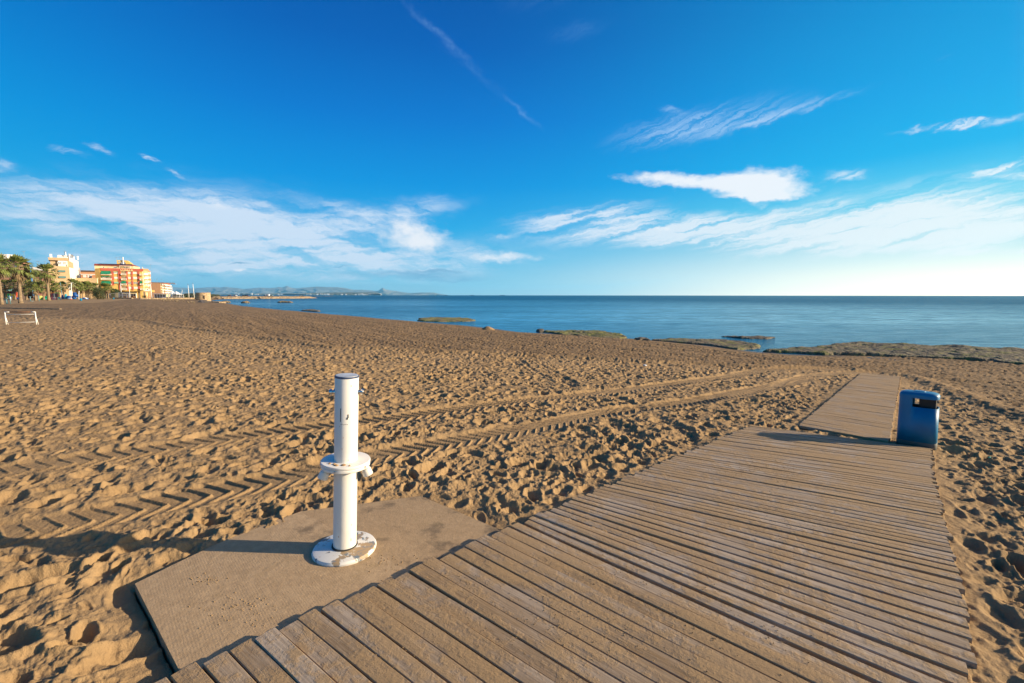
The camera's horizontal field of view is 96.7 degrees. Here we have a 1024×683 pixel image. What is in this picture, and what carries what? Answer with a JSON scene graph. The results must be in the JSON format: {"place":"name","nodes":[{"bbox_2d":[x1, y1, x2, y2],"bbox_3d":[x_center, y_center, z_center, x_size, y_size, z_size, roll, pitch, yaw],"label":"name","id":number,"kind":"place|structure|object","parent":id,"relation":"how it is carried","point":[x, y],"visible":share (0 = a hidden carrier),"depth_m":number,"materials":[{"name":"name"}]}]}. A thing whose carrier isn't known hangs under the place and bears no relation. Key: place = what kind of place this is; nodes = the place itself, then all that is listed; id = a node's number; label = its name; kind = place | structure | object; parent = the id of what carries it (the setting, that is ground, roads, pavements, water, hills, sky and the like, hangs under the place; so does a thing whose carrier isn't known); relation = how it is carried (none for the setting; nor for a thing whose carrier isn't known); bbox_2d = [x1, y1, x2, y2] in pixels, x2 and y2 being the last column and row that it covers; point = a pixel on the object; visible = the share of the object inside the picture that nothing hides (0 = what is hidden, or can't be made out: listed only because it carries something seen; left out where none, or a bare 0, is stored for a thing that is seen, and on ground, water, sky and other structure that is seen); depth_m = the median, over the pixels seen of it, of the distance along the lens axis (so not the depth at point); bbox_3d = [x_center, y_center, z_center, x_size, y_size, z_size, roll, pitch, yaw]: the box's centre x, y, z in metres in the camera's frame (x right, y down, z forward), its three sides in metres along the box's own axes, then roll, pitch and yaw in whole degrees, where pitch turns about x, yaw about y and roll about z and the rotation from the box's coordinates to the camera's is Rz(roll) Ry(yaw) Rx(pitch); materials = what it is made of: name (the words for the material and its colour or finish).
{"place":"outdoors","nodes":[
{"label":"outdoors","id":0,"kind":"place"},
{"bbox_2d":[3,289,13,299],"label":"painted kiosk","id":1,"kind":"object","parent":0,"point":[11,293],"visible":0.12,"depth_m":158.80,"materials":[{"name":"paint"}]},
{"bbox_2d":[1,251,32,298],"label":"apartment block","id":2,"kind":"structure","parent":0,"point":[7,279],"depth_m":199.23,"materials":[{"name":"beige brick"}]},
{"bbox_2d":[31,261,45,295],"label":"house","id":3,"kind":"structure","parent":0,"point":[34,268],"depth_m":261.29,"materials":[{"name":"white"}]},
{"bbox_2d":[43,252,80,297],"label":"apartment block","id":4,"kind":"structure","parent":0,"point":[67,266],"depth_m":215.66,"materials":[{"name":"beige paint"}]},
{"bbox_2d":[80,270,102,296],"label":"house","id":5,"kind":"structure","parent":0,"point":[87,273],"depth_m":271.57,"materials":[{"name":"orange paint"}]},
{"bbox_2d":[94,257,144,297],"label":"hotel","id":6,"kind":"structure","parent":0,"point":[124,272],"depth_m":243.50,"materials":[{"name":"brown"}]},
{"bbox_2d":[143,265,154,297],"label":"apartment block","id":7,"kind":"structure","parent":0,"point":[147,276],"depth_m":264.55,"materials":[{"name":"yellow paint"}]},
{"bbox_2d":[195,293,210,300],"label":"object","id":8,"kind":"structure","parent":0,"point":[203,296],"depth_m":196.85,"materials":[{"name":"brown"}]},
{"bbox_2d":[216,292,379,294],"bbox_3d":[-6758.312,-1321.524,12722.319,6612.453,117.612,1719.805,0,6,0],"label":"coast","id":9,"kind":"structure","parent":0,"point":[347,293],"depth_m":12467.45},
{"bbox_2d":[236,293,380,294],"bbox_3d":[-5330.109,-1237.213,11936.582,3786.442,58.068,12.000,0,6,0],"label":"town","id":10,"kind":"object","parent":9,"relation":"on","point":[302,294],"visible":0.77,"depth_m":11931.02,"materials":[{"name":"beige"}]},
{"bbox_2d":[170,286,443,294],"bbox_3d":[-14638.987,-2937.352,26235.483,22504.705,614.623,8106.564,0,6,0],"label":"mountains","id":11,"kind":"structure","parent":0,"point":[230,290],"depth_m":25902.94,"materials":[{"name":"grey"}]},
{"bbox_2d":[0,296,1023,682],"bbox_3d":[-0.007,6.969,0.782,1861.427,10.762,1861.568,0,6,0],"label":"beach","id":12,"kind":"structure","parent":0,"point":[140,440],"depth_m":6.26,"materials":[{"name":"beige sand"}]},
{"bbox_2d":[1,279,11,297],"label":"palm tree","id":13,"kind":"object","parent":12,"relation":"on","point":[4,289],"visible":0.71,"depth_m":154.48,"materials":[{"name":"green plant"}]},
{"bbox_2d":[0,253,18,304],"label":"palm tree","id":14,"kind":"object","parent":12,"relation":"on","point":[3,273],"visible":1,"depth_m":79.37,"materials":[{"name":"green plant"}]},
{"bbox_2d":[4,278,22,299],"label":"palm tree","id":15,"kind":"object","parent":12,"relation":"on","point":[14,290],"visible":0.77,"depth_m":154.76,"materials":[{"name":"green plant"}]},
{"bbox_2d":[0,254,39,302],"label":"palm tree","id":16,"kind":"object","parent":12,"relation":"on","point":[21,274],"visible":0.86,"depth_m":91.84,"materials":[{"name":"green plant"}]},
{"bbox_2d":[4,311,38,324],"bbox_3d":[-28.756,-1.326,26.706,1.576,0.872,0.205,-1,6,-9],"label":"goal","id":17,"kind":"object","parent":12,"relation":"on","point":[7,322],"visible":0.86,"depth_m":26.60,"materials":[{"name":"white metal"}]},
{"bbox_2d":[16,278,32,299],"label":"palm tree","id":18,"kind":"object","parent":12,"relation":"on","point":[24,286],"visible":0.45,"depth_m":155.28,"materials":[{"name":"green plant"}]},
{"bbox_2d":[22,289,29,299],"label":"palm tree","id":19,"kind":"object","parent":12,"relation":"on","point":[25,294],"visible":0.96,"depth_m":148.15,"materials":[{"name":"green plant"}]},
{"bbox_2d":[0,307,60,308],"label":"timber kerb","id":20,"kind":"structure","parent":12,"relation":"on","point":[32,308],"depth_m":55.93,"materials":[{"name":"brown wood"}]},
{"bbox_2d":[27,283,41,300],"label":"palm tree","id":21,"kind":"object","parent":12,"relation":"on","point":[34,293],"visible":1,"depth_m":130.05,"materials":[{"name":"green plant"}]},
{"bbox_2d":[23,270,45,299],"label":"palm tree","id":22,"kind":"object","parent":12,"relation":"on","point":[29,278],"visible":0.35,"depth_m":151.28,"materials":[{"name":"green plant"}]},
{"bbox_2d":[31,282,43,300],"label":"palm tree","id":23,"kind":"object","parent":12,"relation":"on","point":[38,283],"visible":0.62,"depth_m":132.89,"materials":[{"name":"green plant"}]},
{"bbox_2d":[37,280,50,299],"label":"palm tree","id":24,"kind":"object","parent":12,"relation":"on","point":[43,288],"visible":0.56,"depth_m":148.45,"materials":[{"name":"green plant"}]},
{"bbox_2d":[33,262,62,300],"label":"palm tree","id":25,"kind":"object","parent":12,"relation":"on","point":[47,276],"visible":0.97,"depth_m":132.35,"materials":[{"name":"green plant"}]},
{"bbox_2d":[49,280,58,292],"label":"palm tree","id":26,"kind":"object","parent":12,"relation":"on","point":[52,285],"visible":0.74,"depth_m":163.60,"materials":[{"name":"green plant"}]},
{"bbox_2d":[50,293,60,299],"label":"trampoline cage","id":27,"kind":"object","parent":12,"relation":"on","point":[54,296],"visible":0.8,"depth_m":152.75,"materials":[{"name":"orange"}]},
{"bbox_2d":[50,283,62,292],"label":"palm tree","id":28,"kind":"object","parent":12,"relation":"on","point":[57,288],"visible":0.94,"depth_m":163.83,"materials":[{"name":"green plant"}]},
{"bbox_2d":[58,281,67,295],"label":"palm tree","id":29,"kind":"object","parent":12,"relation":"on","point":[63,289],"visible":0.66,"depth_m":182.95,"materials":[{"name":"green plant"}]},
{"bbox_2d":[64,278,79,291],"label":"palm tree","id":30,"kind":"object","parent":12,"relation":"on","point":[71,280],"visible":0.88,"depth_m":183.41,"materials":[{"name":"green plant"}]},
{"bbox_2d":[72,292,78,298],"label":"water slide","id":31,"kind":"object","parent":12,"relation":"on","point":[75,295],"visible":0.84,"depth_m":175.47,"materials":[{"name":"blue plastic"}]},
{"bbox_2d":[74,282,86,297],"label":"palm tree","id":32,"kind":"object","parent":12,"relation":"on","point":[79,289],"visible":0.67,"depth_m":189.25,"materials":[{"name":"green plant"}]},
{"bbox_2d":[75,283,87,298],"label":"palm tree","id":33,"kind":"object","parent":12,"relation":"on","point":[82,289],"visible":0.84,"depth_m":189.34,"materials":[{"name":"green plant"}]},
{"bbox_2d":[76,278,99,297],"bbox_3d":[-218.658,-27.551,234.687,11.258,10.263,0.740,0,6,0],"label":"building","id":34,"kind":"structure","parent":12,"relation":"on","point":[93,280],"depth_m":234.05,"materials":[{"name":"beige"}]},
{"bbox_2d":[82,280,93,298],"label":"palm tree","id":35,"kind":"object","parent":12,"relation":"on","point":[88,282],"visible":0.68,"depth_m":195.29,"materials":[{"name":"green plant"}]},
{"bbox_2d":[84,284,94,298],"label":"palm tree","id":36,"kind":"object","parent":12,"relation":"on","point":[89,291],"visible":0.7,"depth_m":194.87,"materials":[{"name":"green plant"}]},
{"bbox_2d":[89,286,105,298],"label":"bush","id":37,"kind":"object","parent":12,"relation":"on","point":[97,293],"visible":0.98,"depth_m":169.88,"materials":[{"name":"green plant"}]},
{"bbox_2d":[100,284,112,298],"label":"palm tree","id":38,"kind":"object","parent":12,"relation":"on","point":[104,285],"visible":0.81,"depth_m":208.97,"materials":[{"name":"green plant"}]},
{"bbox_2d":[104,283,112,298],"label":"palm tree","id":39,"kind":"object","parent":12,"relation":"on","point":[108,292],"visible":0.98,"depth_m":209.34,"materials":[{"name":"green plant"}]},
{"bbox_2d":[107,293,118,297],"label":"garden wall","id":40,"kind":"structure","parent":12,"relation":"on","point":[116,295],"depth_m":212.00,"materials":[{"name":"beige"}]},
{"bbox_2d":[107,288,121,297],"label":"tree","id":41,"kind":"object","parent":12,"relation":"on","point":[114,291],"visible":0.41,"depth_m":230.61,"materials":[{"name":"green plant"}]},
{"bbox_2d":[118,292,129,297],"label":"terrace canopy","id":42,"kind":"object","parent":12,"relation":"on","point":[123,295],"visible":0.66,"depth_m":218.42,"materials":[{"name":"grey"}]},
{"bbox_2d":[154,294,165,297],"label":"beach restaurant","id":43,"kind":"structure","parent":12,"relation":"on","point":[159,295],"depth_m":240.37,"materials":[{"name":"white"}]},
{"bbox_2d":[151,282,174,296],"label":"apartment block","id":44,"kind":"structure","parent":12,"relation":"on","point":[159,287],"depth_m":337.86,"materials":[{"name":"brown brick"}]},
{"bbox_2d":[140,297,195,298],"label":"stone wall","id":45,"kind":"structure","parent":12,"relation":"on","point":[168,298],"depth_m":184.71,"materials":[{"name":"beige stone"}]},
{"bbox_2d":[173,293,219,297],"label":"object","id":46,"kind":"object","parent":12,"relation":"on","point":[186,295],"visible":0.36,"depth_m":420.55,"materials":[{"name":"white"}]},
{"bbox_2d":[135,496,500,673],"bbox_3d":[-1.107,1.520,3.060,1.851,0.142,2.001,5,8,40],"label":"concrete slab","id":47,"kind":"object","parent":12,"relation":"on","point":[272,564],"visible":0.6,"depth_m":2.89,"materials":[{"name":"beige concrete"}]},
{"bbox_2d":[311,373,376,566],"bbox_3d":[-1.171,0.838,3.124,0.428,1.243,0.428,0,6,0],"label":"foot shower","id":48,"kind":"object","parent":47,"relation":"on","point":[346,543],"visible":1,"depth_m":3.06,"materials":[{"name":"paint"}]},
{"bbox_2d":[418,317,475,321],"bbox_3d":[-7.859,-2.434,53.766,8.400,0.714,10.000,0,6,0],"label":"rock reef","id":49,"kind":"object","parent":12,"relation":"on","point":[444,319],"visible":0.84,"depth_m":51.82},
{"bbox_2d":[155,425,976,682],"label":"boardwalk","id":50,"kind":"structure","parent":12,"relation":"on","point":[889,569],"depth_m":2.73,"materials":[{"name":"brown wood"}]},
{"bbox_2d":[186,435,912,678],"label":"scattered sand","id":51,"kind":"structure","parent":50,"relation":"on","point":[530,585],"depth_m":2.62,"materials":[{"name":"beige sand"}]},
{"bbox_2d":[634,337,650,340],"bbox_3d":[8.270,0.104,28.717,1.750,0.780,1.960,0,6,0],"label":"rock","id":52,"kind":"object","parent":12,"relation":"on","point":[643,338],"visible":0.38,"depth_m":28.26,"materials":[{"name":"grey stone"}]},
{"bbox_2d":[799,373,900,442],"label":"boardwalk","id":53,"kind":"structure","parent":12,"relation":"on","point":[862,405],"depth_m":8.40,"materials":[{"name":"brown wood"}]},
{"bbox_2d":[896,389,939,449],"bbox_3d":[5.588,1.067,6.260,0.283,0.792,0.430,-5,8,-43],"label":"litter bin","id":54,"kind":"object","parent":12,"relation":"on","point":[918,424],"visible":0.99,"depth_m":6.17,"materials":[{"name":"blue plastic"}]},
{"bbox_2d":[0,0,1023,295],"label":"sky","id":55,"kind":"structure","parent":0,"point":[446,147],"materials":[{"name":"blue"}]},
{"bbox_2d":[33,295,1023,359],"bbox_3d":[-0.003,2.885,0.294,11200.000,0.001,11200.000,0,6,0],"label":"water","id":56,"kind":"structure","parent":0,"point":[815,321],"depth_m":68.66,"materials":[{"name":"blue liquid"}]},
{"bbox_2d":[211,296,314,298],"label":"breakwater","id":57,"kind":"object","parent":56,"relation":"in","point":[250,297],"visible":0.82,"depth_m":342.68,"materials":[{"name":"stone"}]},
{"bbox_2d":[301,309,320,311],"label":"rock reef","id":58,"kind":"object","parent":56,"relation":"in","point":[313,310],"visible":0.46,"depth_m":81.70},
{"bbox_2d":[482,326,494,329],"bbox_3d":[-1.931,-0.981,36.247,1.240,0.450,1.377,1,6,11],"label":"rock","id":59,"kind":"object","parent":56,"relation":"on","point":[487,328],"visible":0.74,"depth_m":36.01,"materials":[{"name":"beige stone"}]},
{"bbox_2d":[543,330,626,337],"bbox_3d":[5.727,-0.345,33.373,5.478,0.723,8.301,-2,6,-22],"label":"rock reef","id":60,"kind":"object","parent":56,"relation":"in","point":[596,333],"visible":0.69,"depth_m":33.19},
{"bbox_2d":[652,338,760,349],"bbox_3d":[12.167,0.273,27.550,5.195,0.687,6.886,-3,7,-28],"label":"rock reef","id":61,"kind":"object","parent":56,"relation":"in","point":[732,344],"visible":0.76,"depth_m":26.92},
{"bbox_2d":[721,335,774,338],"bbox_3d":[16.237,-0.114,31.447,3.069,0.674,3.663,-6,8,-45],"label":"rock reef","id":62,"kind":"object","parent":56,"relation":"in","point":[754,337],"visible":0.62,"depth_m":30.91},
{"bbox_2d":[763,341,1023,364],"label":"rock shelf","id":63,"kind":"object","parent":56,"relation":"in","point":[1014,355],"visible":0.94,"depth_m":22.58,"materials":[{"name":"grey stone"}]}
]}

